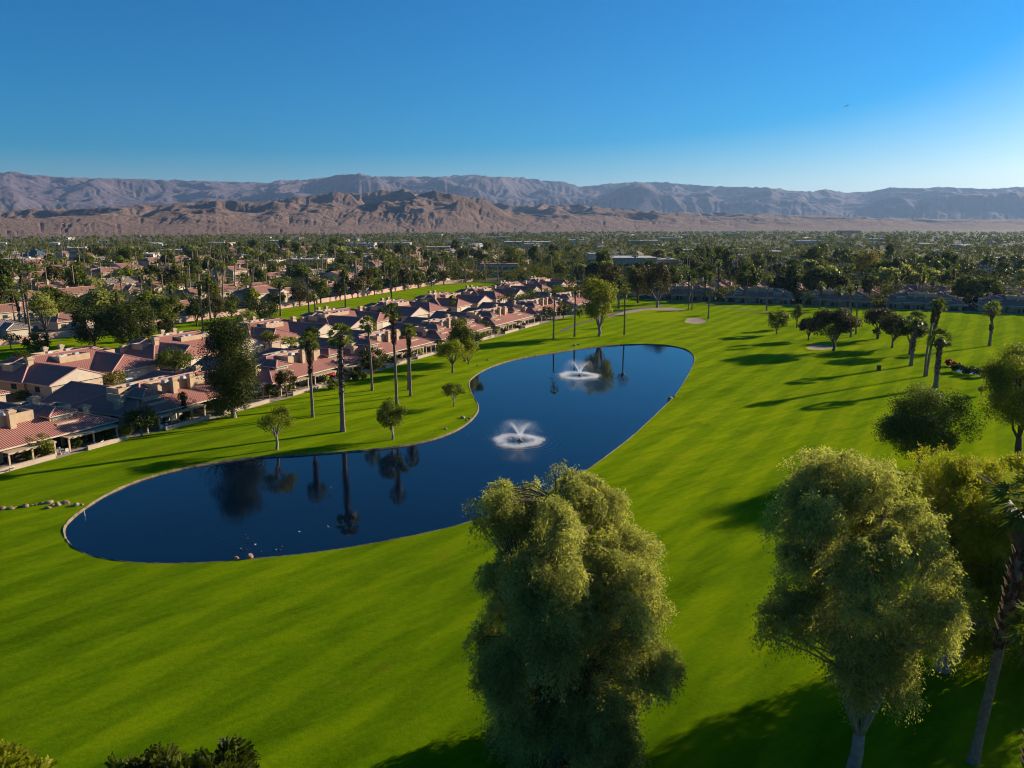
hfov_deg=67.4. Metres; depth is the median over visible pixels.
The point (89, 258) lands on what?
town tree
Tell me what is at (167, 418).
patio door
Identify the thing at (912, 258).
fan palm
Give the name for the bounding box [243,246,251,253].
town tree
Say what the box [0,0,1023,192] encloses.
sky
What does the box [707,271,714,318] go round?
fan palm
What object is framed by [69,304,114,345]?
garden tree
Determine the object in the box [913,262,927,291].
fan palm
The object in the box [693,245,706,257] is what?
town tree
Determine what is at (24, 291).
fan palm
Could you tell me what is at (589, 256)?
commercial building
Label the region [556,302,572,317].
patio tree
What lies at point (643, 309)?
waste sand
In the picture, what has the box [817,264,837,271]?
town tree
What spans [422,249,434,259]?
town tree
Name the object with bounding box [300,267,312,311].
fan palm
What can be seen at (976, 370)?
shrub
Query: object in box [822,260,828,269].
fan palm
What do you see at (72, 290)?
town house
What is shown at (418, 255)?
town house
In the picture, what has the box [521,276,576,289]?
duplex house
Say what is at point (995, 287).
town tree
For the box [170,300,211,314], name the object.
town house
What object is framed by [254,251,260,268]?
fan palm
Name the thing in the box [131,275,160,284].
town house
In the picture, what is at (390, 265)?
fan palm
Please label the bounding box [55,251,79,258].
town house
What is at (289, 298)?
town house
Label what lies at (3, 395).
duplex house
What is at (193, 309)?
garden tree
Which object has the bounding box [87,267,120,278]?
town house
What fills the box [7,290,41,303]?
town house
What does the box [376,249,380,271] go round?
fan palm
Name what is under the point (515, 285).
duplex house
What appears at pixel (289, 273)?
town tree
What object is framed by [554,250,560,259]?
town tree
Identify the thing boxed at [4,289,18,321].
fan palm
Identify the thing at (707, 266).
town tree
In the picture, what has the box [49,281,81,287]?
town house
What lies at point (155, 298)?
town tree
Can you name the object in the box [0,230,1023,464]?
ground
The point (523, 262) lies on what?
town tree
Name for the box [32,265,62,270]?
town house
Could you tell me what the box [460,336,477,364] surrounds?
lawn tree
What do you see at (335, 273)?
town house
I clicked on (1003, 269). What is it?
town tree
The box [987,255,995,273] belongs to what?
fan palm
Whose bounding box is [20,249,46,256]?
pyramid building
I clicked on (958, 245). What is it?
distant house
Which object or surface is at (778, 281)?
town tree
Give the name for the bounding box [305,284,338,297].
town house
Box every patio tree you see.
[26,431,53,456]
[122,405,159,435]
[272,369,297,396]
[357,346,390,373]
[479,321,491,332]
[541,306,553,319]
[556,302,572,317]
[576,308,584,317]
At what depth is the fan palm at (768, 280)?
322.20 m
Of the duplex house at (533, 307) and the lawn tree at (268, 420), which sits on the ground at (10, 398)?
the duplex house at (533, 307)
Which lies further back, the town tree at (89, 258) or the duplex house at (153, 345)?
the town tree at (89, 258)
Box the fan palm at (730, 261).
[727,255,735,289]
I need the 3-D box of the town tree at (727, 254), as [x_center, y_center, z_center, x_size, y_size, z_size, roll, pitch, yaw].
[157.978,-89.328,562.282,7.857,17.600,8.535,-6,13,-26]
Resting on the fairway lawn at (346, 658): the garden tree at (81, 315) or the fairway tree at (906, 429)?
the fairway tree at (906, 429)
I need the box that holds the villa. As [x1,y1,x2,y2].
[480,261,517,275]
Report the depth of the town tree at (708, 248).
692.12 m
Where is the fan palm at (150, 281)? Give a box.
[144,275,155,293]
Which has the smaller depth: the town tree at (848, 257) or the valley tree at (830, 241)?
the town tree at (848, 257)
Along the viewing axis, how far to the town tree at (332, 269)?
491.74 m
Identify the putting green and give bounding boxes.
[626,310,687,321]
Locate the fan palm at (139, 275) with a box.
[133,268,144,292]
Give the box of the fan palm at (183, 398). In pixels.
[176,392,187,420]
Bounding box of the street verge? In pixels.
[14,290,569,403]
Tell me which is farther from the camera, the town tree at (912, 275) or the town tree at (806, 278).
the town tree at (912, 275)
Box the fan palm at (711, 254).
[708,250,714,263]
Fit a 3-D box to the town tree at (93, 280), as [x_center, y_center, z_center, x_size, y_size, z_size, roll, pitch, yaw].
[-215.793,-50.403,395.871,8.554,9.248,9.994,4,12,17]
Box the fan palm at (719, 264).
[714,259,722,299]
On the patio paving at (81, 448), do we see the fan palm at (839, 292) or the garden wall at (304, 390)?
the garden wall at (304, 390)
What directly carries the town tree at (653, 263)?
on the ground at (10, 398)
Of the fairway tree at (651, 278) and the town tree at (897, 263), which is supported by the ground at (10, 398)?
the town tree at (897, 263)
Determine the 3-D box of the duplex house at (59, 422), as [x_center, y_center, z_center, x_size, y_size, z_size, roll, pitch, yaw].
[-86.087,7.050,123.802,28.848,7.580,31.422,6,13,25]
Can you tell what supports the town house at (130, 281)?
on the ground at (10, 398)
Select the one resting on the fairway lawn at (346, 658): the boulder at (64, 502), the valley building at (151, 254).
the boulder at (64, 502)
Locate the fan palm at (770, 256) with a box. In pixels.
[768,251,774,275]
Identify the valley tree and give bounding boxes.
[505,244,523,266]
[789,258,803,265]
[803,259,826,270]
[813,233,837,246]
[851,250,882,275]
[876,232,905,248]
[957,265,981,277]
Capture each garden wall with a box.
[0,453,55,473]
[87,435,126,449]
[165,414,210,430]
[223,399,269,414]
[292,384,320,395]
[385,360,405,367]
[416,351,435,358]
[504,328,518,333]
[524,322,538,327]
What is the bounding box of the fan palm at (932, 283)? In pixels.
[928,276,938,291]
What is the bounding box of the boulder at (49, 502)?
[44,500,53,503]
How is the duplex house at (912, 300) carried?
on the ground at (10, 398)
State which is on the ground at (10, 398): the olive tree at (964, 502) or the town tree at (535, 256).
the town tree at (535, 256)
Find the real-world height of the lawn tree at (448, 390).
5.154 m
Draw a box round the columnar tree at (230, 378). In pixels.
[187,311,265,418]
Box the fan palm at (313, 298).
[307,291,319,310]
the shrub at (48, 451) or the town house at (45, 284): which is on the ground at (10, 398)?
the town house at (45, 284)
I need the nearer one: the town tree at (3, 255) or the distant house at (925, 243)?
the town tree at (3, 255)
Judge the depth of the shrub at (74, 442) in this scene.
125.37 m
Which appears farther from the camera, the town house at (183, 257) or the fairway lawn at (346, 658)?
the town house at (183, 257)
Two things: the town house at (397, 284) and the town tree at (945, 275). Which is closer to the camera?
the town tree at (945, 275)
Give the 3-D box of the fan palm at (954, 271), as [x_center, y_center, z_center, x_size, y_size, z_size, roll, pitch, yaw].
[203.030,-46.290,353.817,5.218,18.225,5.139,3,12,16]
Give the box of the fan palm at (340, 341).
[326,322,354,431]
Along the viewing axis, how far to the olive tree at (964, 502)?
59.45 m
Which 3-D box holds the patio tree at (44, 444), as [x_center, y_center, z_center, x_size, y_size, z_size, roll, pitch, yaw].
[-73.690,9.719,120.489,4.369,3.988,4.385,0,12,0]
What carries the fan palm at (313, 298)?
on the second fairway
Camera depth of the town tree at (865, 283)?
356.11 m
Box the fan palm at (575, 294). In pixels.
[571,286,579,336]
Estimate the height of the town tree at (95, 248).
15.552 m
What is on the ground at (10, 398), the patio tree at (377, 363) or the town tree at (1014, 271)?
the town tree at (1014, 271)
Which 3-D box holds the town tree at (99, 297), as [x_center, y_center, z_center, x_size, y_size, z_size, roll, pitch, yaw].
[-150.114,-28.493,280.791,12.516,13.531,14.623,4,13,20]
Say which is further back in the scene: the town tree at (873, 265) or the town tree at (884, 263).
the town tree at (873, 265)
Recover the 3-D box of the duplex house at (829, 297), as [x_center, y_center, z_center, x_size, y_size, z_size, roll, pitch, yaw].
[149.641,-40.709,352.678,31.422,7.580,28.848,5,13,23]
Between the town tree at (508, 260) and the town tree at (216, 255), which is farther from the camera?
the town tree at (216, 255)
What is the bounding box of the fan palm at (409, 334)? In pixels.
[400,323,416,395]
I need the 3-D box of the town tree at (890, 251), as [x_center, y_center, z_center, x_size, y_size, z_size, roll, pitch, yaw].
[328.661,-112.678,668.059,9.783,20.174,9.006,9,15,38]
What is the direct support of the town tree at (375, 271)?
on the ground at (10, 398)
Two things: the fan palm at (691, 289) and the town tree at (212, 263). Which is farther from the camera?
the town tree at (212, 263)
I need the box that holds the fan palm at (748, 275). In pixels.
[744,270,752,305]
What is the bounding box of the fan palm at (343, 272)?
[338,264,348,306]
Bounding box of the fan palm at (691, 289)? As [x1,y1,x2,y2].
[688,278,697,309]
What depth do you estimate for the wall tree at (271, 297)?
325.21 m
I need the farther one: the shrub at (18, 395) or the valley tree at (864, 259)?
the valley tree at (864, 259)
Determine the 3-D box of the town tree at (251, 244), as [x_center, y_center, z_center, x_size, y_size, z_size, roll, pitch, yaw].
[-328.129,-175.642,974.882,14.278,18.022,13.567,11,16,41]
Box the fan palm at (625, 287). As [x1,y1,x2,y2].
[619,285,630,334]
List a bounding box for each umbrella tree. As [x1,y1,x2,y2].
[797,316,815,339]
[806,307,862,350]
[862,307,895,338]
[872,327,881,338]
[878,312,904,347]
[892,318,929,353]
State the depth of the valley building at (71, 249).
1002.33 m
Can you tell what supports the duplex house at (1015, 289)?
on the ground at (10, 398)
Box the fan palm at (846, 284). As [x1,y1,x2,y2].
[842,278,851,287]
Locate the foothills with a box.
[0,189,1023,236]
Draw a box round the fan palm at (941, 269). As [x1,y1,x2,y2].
[938,265,944,283]
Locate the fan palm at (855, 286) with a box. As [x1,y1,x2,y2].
[852,280,861,333]
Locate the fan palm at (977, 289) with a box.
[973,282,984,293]
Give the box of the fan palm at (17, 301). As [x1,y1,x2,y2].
[12,291,21,321]
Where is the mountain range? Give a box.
[0,172,1023,219]
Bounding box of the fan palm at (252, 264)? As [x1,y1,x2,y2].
[249,259,256,285]
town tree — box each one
[0,251,8,258]
[0,259,15,284]
[0,274,15,291]
[0,287,4,302]
[7,258,20,268]
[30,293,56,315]
[40,264,63,281]
[40,285,66,302]
[54,259,64,264]
[61,266,88,286]
[68,260,84,271]
[74,256,83,262]
[81,287,124,311]
[84,254,95,263]
[84,277,103,287]
[87,244,100,256]
[98,248,110,256]
[114,255,128,262]
[115,247,132,262]
[120,265,133,276]
[131,248,142,256]
[134,300,154,320]
[135,289,160,315]
[143,264,161,276]
[148,293,169,311]
[158,266,181,285]
[160,252,174,263]
[166,264,181,274]
[183,258,200,268]
[184,261,200,274]
[185,249,198,257]
[186,245,199,250]
[201,256,216,272]
[201,278,219,293]
[210,249,221,259]
[222,253,235,263]
[234,246,244,253]
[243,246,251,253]
[243,286,260,302]
[248,239,258,247]
[248,264,261,273]
[253,268,265,280]
[258,252,270,263]
[265,245,276,252]
[266,263,278,272]
[278,238,288,248]
[285,266,301,278]
[290,242,301,253]
[290,261,309,278]
[312,242,321,250]
[325,266,338,272]
[327,248,339,256]
[328,238,338,246]
[332,245,345,253]
[336,253,349,265]
[337,271,348,289]
[347,259,357,264]
[354,249,363,258]
[358,268,372,279]
[368,267,378,277]
[378,243,386,250]
[381,261,395,276]
[392,244,403,253]
[407,245,416,252]
[411,258,420,267]
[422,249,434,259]
[437,252,449,264]
[450,239,459,249]
[454,248,469,260]
[473,250,483,260]
[481,253,488,260]
[482,241,491,249]
[504,257,515,262]
[517,257,526,265]
[527,245,540,255]
[530,253,538,262]
[548,244,557,251]
[553,262,567,274]
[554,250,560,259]
[565,243,574,251]
[574,263,585,278]
[584,260,603,276]
[584,265,596,276]
[595,249,612,263]
[626,265,640,275]
[631,261,643,269]
[646,260,656,266]
[652,249,663,257]
[662,265,682,284]
[673,246,684,258]
[683,258,699,268]
[685,255,701,269]
[691,254,702,262]
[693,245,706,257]
[698,262,717,278]
[701,244,711,257]
[709,246,729,263]
[723,250,732,270]
[725,265,740,278]
[734,262,764,286]
[750,259,766,270]
[751,252,763,259]
[765,254,777,262]
[767,273,789,290]
[768,262,785,275]
[784,264,800,292]
[786,262,805,278]
[797,250,806,257]
[800,259,818,270]
[800,266,824,290]
[806,245,824,260]
[806,267,827,289]
[816,242,829,255]
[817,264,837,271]
[823,269,847,289]
[828,257,837,264]
[830,249,840,259]
[839,248,851,258]
[840,253,854,263]
[842,265,852,272]
[842,271,854,278]
[861,272,875,294]
[866,262,879,272]
[867,267,877,274]
[872,250,883,257]
[874,258,892,278]
[874,266,900,284]
[885,243,895,259]
[888,257,903,280]
[894,256,907,263]
[900,261,912,276]
[900,267,906,280]
[907,272,927,284]
[915,255,923,263]
[921,254,935,265]
[922,267,942,281]
[927,252,940,258]
[930,257,952,272]
[936,269,955,283]
[937,251,960,267]
[949,274,979,297]
[955,266,967,277]
[961,260,977,271]
[969,276,992,295]
[979,268,988,279]
[983,255,996,265]
[983,277,1004,294]
[991,267,1011,280]
[994,261,1009,273]
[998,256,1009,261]
[1002,270,1016,278]
[1012,254,1022,263]
[1015,257,1023,268]
[1015,268,1023,283]
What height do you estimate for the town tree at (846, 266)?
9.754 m
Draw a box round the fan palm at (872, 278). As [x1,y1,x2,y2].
[867,270,878,306]
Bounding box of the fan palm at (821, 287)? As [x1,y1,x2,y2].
[816,282,826,308]
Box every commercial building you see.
[504,241,549,246]
[568,239,584,243]
[586,252,596,264]
[611,255,656,270]
[657,257,677,265]
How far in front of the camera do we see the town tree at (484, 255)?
685.80 m
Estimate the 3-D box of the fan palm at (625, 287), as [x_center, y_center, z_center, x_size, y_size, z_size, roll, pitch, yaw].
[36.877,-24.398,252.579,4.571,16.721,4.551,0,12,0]
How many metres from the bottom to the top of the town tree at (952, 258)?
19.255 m
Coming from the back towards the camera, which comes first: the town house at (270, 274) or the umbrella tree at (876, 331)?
the town house at (270, 274)
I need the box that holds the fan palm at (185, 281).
[181,274,189,287]
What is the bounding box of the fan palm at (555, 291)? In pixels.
[550,285,559,339]
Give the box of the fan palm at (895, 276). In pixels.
[890,269,901,293]
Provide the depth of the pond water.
112.21 m
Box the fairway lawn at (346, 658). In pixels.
[0,296,1023,767]
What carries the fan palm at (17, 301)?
on the ground at (10, 398)
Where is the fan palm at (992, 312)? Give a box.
[982,300,1003,345]
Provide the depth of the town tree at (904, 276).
433.71 m
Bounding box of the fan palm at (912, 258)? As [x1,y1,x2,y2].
[909,252,915,268]
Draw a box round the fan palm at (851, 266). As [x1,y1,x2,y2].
[848,263,855,277]
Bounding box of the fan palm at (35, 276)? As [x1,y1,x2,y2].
[31,271,41,290]
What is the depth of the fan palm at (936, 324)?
182.13 m
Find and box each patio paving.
[0,311,573,473]
[643,299,1023,313]
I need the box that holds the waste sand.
[605,308,684,317]
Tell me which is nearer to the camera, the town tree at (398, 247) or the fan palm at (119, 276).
the fan palm at (119, 276)
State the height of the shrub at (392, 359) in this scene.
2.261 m
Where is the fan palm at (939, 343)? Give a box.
[926,327,952,387]
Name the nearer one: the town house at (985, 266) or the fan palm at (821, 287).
the fan palm at (821, 287)
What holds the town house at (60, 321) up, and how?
on the ground at (10, 398)
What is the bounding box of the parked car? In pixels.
[119,378,133,384]
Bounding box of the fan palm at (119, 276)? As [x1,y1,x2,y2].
[113,268,126,290]
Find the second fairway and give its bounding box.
[0,282,498,364]
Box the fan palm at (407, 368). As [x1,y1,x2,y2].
[404,323,415,389]
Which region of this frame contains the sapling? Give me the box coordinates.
[977,385,986,395]
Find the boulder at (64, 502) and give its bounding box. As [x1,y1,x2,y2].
[61,500,69,504]
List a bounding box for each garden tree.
[0,333,21,349]
[0,739,58,767]
[20,331,51,352]
[25,290,57,340]
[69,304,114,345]
[96,300,157,343]
[99,733,260,767]
[151,293,185,321]
[155,317,174,333]
[184,297,207,326]
[202,293,226,320]
[222,298,237,318]
[234,308,258,321]
[246,297,280,319]
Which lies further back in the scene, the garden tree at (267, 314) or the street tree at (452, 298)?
the street tree at (452, 298)
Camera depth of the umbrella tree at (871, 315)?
242.80 m
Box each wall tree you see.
[267,290,285,307]
[289,283,309,305]
[306,276,331,302]
[331,281,347,299]
[346,275,367,297]
[365,277,383,294]
[382,273,398,292]
[396,268,413,290]
[411,271,426,287]
[424,266,439,286]
[437,269,450,284]
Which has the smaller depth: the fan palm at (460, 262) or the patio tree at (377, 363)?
the patio tree at (377, 363)
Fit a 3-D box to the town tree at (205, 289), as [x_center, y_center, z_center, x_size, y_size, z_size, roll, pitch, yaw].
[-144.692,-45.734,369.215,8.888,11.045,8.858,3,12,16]
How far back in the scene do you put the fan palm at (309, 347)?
142.97 m
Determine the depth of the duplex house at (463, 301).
323.26 m
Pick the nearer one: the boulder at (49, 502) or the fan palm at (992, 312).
the boulder at (49, 502)
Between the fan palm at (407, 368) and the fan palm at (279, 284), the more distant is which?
the fan palm at (279, 284)
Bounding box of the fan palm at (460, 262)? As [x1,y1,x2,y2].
[458,259,464,271]
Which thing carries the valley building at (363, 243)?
on the ground at (10, 398)
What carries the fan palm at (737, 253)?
on the ground at (10, 398)
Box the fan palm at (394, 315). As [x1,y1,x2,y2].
[382,303,401,404]
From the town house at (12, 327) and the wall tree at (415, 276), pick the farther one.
the wall tree at (415, 276)
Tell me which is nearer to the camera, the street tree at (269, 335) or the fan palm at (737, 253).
the street tree at (269, 335)
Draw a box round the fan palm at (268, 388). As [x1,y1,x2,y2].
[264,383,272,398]
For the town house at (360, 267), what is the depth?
565.77 m
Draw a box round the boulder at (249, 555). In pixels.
[246,553,253,558]
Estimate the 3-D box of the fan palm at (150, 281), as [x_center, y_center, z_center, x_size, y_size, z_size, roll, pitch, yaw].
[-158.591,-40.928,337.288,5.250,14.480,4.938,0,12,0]
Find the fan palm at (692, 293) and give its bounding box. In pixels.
[691,280,696,309]
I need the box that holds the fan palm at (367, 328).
[358,315,376,390]
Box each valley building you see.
[3,257,43,260]
[66,247,86,251]
[117,252,159,256]
[206,242,235,246]
[248,259,285,266]
[286,257,333,266]
[346,242,376,247]
[379,242,411,245]
[426,246,461,249]
[486,236,511,239]
[627,240,660,244]
[658,237,680,240]
[794,240,824,244]
[837,230,860,232]
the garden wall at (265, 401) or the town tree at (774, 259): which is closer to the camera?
the garden wall at (265, 401)
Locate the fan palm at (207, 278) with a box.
[202,273,212,327]
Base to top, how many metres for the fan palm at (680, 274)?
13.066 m
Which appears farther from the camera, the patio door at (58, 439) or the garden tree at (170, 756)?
the patio door at (58, 439)
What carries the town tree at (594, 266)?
on the ground at (10, 398)
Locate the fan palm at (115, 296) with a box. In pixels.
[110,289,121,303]
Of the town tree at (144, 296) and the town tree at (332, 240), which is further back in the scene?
the town tree at (332, 240)
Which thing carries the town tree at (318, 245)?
on the ground at (10, 398)
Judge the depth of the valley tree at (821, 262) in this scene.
491.06 m
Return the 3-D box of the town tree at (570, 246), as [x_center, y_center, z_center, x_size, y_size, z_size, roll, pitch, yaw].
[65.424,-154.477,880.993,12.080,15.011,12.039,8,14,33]
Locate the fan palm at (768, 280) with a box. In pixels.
[764,275,773,310]
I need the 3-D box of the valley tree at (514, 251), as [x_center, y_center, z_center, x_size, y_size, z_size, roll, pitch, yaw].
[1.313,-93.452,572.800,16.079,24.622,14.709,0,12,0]
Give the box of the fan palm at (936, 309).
[923,299,944,376]
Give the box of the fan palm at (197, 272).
[192,265,202,299]
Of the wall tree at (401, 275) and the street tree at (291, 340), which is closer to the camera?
the street tree at (291, 340)
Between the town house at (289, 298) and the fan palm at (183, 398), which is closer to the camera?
the fan palm at (183, 398)
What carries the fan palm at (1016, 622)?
on the fairway lawn at (346, 658)
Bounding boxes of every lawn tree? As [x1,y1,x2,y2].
[256,405,295,449]
[376,397,407,439]
[434,338,470,372]
[440,383,465,405]
[446,315,483,361]
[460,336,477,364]
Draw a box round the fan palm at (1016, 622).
[999,601,1023,767]
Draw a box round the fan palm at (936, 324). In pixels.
[926,298,949,375]
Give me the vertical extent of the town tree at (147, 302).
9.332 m
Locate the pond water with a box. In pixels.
[65,345,693,562]
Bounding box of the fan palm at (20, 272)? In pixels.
[13,264,27,324]
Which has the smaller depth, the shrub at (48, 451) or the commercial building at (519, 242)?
the shrub at (48, 451)
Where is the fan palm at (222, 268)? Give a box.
[217,262,228,298]
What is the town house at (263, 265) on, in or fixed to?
on the ground at (10, 398)
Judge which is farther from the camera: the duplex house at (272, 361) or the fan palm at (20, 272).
the fan palm at (20, 272)
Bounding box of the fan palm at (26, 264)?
[22,262,33,286]
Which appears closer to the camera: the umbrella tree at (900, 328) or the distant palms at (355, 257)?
the umbrella tree at (900, 328)
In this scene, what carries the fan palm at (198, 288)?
on the second fairway
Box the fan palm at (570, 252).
[569,249,574,275]
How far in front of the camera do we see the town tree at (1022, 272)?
423.51 m
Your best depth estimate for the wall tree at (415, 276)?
432.72 m
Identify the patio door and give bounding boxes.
[1,446,21,461]
[51,436,61,448]
[162,411,175,421]
[189,403,199,413]
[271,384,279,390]
[903,303,910,307]
[917,304,924,308]
[950,306,957,309]
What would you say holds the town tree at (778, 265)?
on the ground at (10, 398)
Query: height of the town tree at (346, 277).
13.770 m
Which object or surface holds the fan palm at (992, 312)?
on the fairway lawn at (346, 658)
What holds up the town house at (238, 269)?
on the ground at (10, 398)
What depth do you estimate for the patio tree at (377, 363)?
186.77 m
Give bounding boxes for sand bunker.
[681,317,710,324]
[803,344,838,350]
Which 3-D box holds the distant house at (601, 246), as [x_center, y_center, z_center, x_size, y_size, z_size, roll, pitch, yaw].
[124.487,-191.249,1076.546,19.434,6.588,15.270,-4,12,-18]
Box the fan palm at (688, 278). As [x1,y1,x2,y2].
[683,271,694,301]
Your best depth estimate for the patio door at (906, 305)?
333.30 m
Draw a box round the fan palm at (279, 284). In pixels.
[274,279,284,315]
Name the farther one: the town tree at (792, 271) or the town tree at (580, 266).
the town tree at (580, 266)
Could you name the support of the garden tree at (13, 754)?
on the fairway lawn at (346, 658)
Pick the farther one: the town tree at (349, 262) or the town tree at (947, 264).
the town tree at (349, 262)
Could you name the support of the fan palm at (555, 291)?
on the fairway lawn at (346, 658)
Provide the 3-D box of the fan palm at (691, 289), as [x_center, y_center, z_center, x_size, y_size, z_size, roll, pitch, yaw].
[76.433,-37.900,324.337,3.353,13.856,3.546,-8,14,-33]
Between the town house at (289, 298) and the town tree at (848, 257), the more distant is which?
the town tree at (848, 257)
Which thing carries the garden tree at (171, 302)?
on the second fairway
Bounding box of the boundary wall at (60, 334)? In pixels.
[0,278,472,345]
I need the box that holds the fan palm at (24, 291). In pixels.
[19,285,30,334]
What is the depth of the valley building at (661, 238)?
1682.71 m
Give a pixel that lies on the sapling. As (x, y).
(979, 388)
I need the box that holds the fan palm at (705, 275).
[701,270,709,300]
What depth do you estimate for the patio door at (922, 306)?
331.19 m
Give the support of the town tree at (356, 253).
on the ground at (10, 398)
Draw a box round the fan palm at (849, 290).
[844,286,854,336]
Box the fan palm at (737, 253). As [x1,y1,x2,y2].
[734,248,740,263]
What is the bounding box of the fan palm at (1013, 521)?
[966,465,1023,766]
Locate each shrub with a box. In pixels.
[8,351,36,357]
[14,390,31,398]
[22,449,38,459]
[37,444,55,455]
[65,435,87,445]
[67,436,86,448]
[90,429,114,441]
[118,425,133,435]
[179,411,190,420]
[199,400,217,409]
[270,390,280,396]
[285,384,296,391]
[321,376,329,382]
[326,379,338,389]
[349,369,367,380]
[387,356,398,363]
[795,294,802,302]
[944,359,956,365]
[950,362,964,371]
[962,366,976,374]
[968,291,987,305]
[973,366,985,376]
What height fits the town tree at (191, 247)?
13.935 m
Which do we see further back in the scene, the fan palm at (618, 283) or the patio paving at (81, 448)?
the fan palm at (618, 283)
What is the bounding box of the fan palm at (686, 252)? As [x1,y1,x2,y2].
[684,251,689,265]
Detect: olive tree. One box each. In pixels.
[461,458,688,767]
[742,445,987,767]
[897,443,1023,680]
[957,450,1023,647]
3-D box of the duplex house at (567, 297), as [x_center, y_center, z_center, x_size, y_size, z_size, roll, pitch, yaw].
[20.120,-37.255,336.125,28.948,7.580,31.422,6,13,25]
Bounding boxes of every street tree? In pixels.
[100,369,126,385]
[153,345,193,371]
[259,330,280,348]
[281,336,297,348]
[302,325,320,339]
[449,294,455,304]
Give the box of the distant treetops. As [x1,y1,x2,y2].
[0,229,1023,312]
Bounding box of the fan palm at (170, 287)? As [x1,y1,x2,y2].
[166,283,175,324]
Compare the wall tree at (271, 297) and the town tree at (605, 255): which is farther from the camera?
the town tree at (605, 255)
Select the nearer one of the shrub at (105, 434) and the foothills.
the shrub at (105, 434)
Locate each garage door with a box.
[11,330,27,336]
[127,369,146,378]
[190,358,200,364]
[382,322,390,327]
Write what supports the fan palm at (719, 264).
on the ground at (10, 398)
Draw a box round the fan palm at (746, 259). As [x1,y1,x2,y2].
[743,256,750,263]
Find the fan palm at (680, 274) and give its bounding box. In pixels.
[677,271,683,284]
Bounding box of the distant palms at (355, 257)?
[0,233,1016,293]
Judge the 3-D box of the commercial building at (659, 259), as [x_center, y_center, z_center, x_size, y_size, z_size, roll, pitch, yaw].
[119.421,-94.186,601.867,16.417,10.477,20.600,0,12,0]
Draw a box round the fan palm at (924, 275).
[920,271,928,291]
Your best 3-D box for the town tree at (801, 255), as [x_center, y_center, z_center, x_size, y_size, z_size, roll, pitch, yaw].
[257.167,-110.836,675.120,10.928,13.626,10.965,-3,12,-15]
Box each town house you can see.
[0,302,38,319]
[0,318,32,337]
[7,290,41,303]
[9,273,23,284]
[15,281,61,290]
[19,259,49,264]
[22,271,57,283]
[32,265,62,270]
[34,311,92,330]
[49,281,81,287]
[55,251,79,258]
[58,286,98,299]
[85,264,101,268]
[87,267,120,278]
[92,256,111,262]
[97,276,136,285]
[102,283,142,295]
[108,262,143,268]
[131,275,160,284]
[135,282,187,292]
[138,257,160,265]
[164,286,207,299]
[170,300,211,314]
[174,256,190,261]
[202,275,242,284]
[211,265,249,277]
[214,283,245,296]
[231,285,288,304]
[235,260,245,264]
[241,262,267,267]
[245,280,283,286]
[255,272,290,281]
[282,287,311,300]
[290,275,327,286]
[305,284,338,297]
[310,268,325,274]
[317,270,357,282]
[328,281,366,293]
[345,265,368,272]
[355,279,389,290]
[361,261,383,267]
[379,276,409,286]
[401,254,422,259]
[410,275,435,284]
[411,266,427,272]
[428,264,448,270]
[977,265,994,270]
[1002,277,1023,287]
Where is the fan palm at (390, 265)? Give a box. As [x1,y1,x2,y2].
[385,258,396,297]
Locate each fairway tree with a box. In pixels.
[580,277,618,336]
[598,261,623,301]
[627,265,646,302]
[642,261,672,307]
[767,309,790,333]
[790,304,804,327]
[869,381,987,472]
[977,342,1023,456]
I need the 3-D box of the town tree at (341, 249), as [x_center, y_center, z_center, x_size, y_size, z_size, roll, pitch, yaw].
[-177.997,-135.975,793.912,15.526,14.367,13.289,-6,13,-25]
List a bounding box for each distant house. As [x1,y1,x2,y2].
[520,243,539,246]
[593,245,606,249]
[916,243,938,246]
[952,244,973,247]
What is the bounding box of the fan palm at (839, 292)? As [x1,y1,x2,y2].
[834,285,845,307]
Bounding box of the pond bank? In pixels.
[62,344,694,563]
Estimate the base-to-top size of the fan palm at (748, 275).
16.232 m
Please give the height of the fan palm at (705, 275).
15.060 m
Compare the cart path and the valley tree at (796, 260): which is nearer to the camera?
the cart path
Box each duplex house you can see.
[0,344,159,396]
[0,390,9,401]
[0,395,118,465]
[40,365,265,432]
[115,328,266,370]
[184,347,362,395]
[238,316,337,350]
[295,329,436,366]
[296,306,390,331]
[362,297,447,322]
[377,314,492,347]
[413,290,492,311]
[429,304,534,333]
[455,285,524,302]
[477,297,569,321]
[491,280,550,292]
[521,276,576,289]
[524,290,594,310]
[649,283,716,300]
[682,277,736,288]
[722,285,794,304]
[758,281,803,292]
[800,288,875,306]
[842,283,881,295]
[884,291,966,310]
[893,283,958,297]
[972,293,1023,313]
[974,285,1023,295]
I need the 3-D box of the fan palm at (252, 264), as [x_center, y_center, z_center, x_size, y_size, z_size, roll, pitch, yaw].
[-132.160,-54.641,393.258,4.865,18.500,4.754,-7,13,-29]
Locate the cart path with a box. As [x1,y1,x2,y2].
[559,303,765,331]
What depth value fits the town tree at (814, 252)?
612.36 m
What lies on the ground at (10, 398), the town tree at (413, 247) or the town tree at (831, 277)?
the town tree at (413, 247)
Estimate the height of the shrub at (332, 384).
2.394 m
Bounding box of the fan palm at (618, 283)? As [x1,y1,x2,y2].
[613,275,624,308]
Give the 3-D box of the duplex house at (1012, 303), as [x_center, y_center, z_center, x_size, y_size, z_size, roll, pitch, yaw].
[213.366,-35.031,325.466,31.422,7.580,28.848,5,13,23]
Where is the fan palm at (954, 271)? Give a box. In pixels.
[949,264,960,290]
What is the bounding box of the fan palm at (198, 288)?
[193,281,203,331]
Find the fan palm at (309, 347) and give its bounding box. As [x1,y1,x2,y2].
[296,330,319,417]
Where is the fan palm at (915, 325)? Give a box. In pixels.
[904,309,928,365]
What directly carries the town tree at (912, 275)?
on the ground at (10, 398)

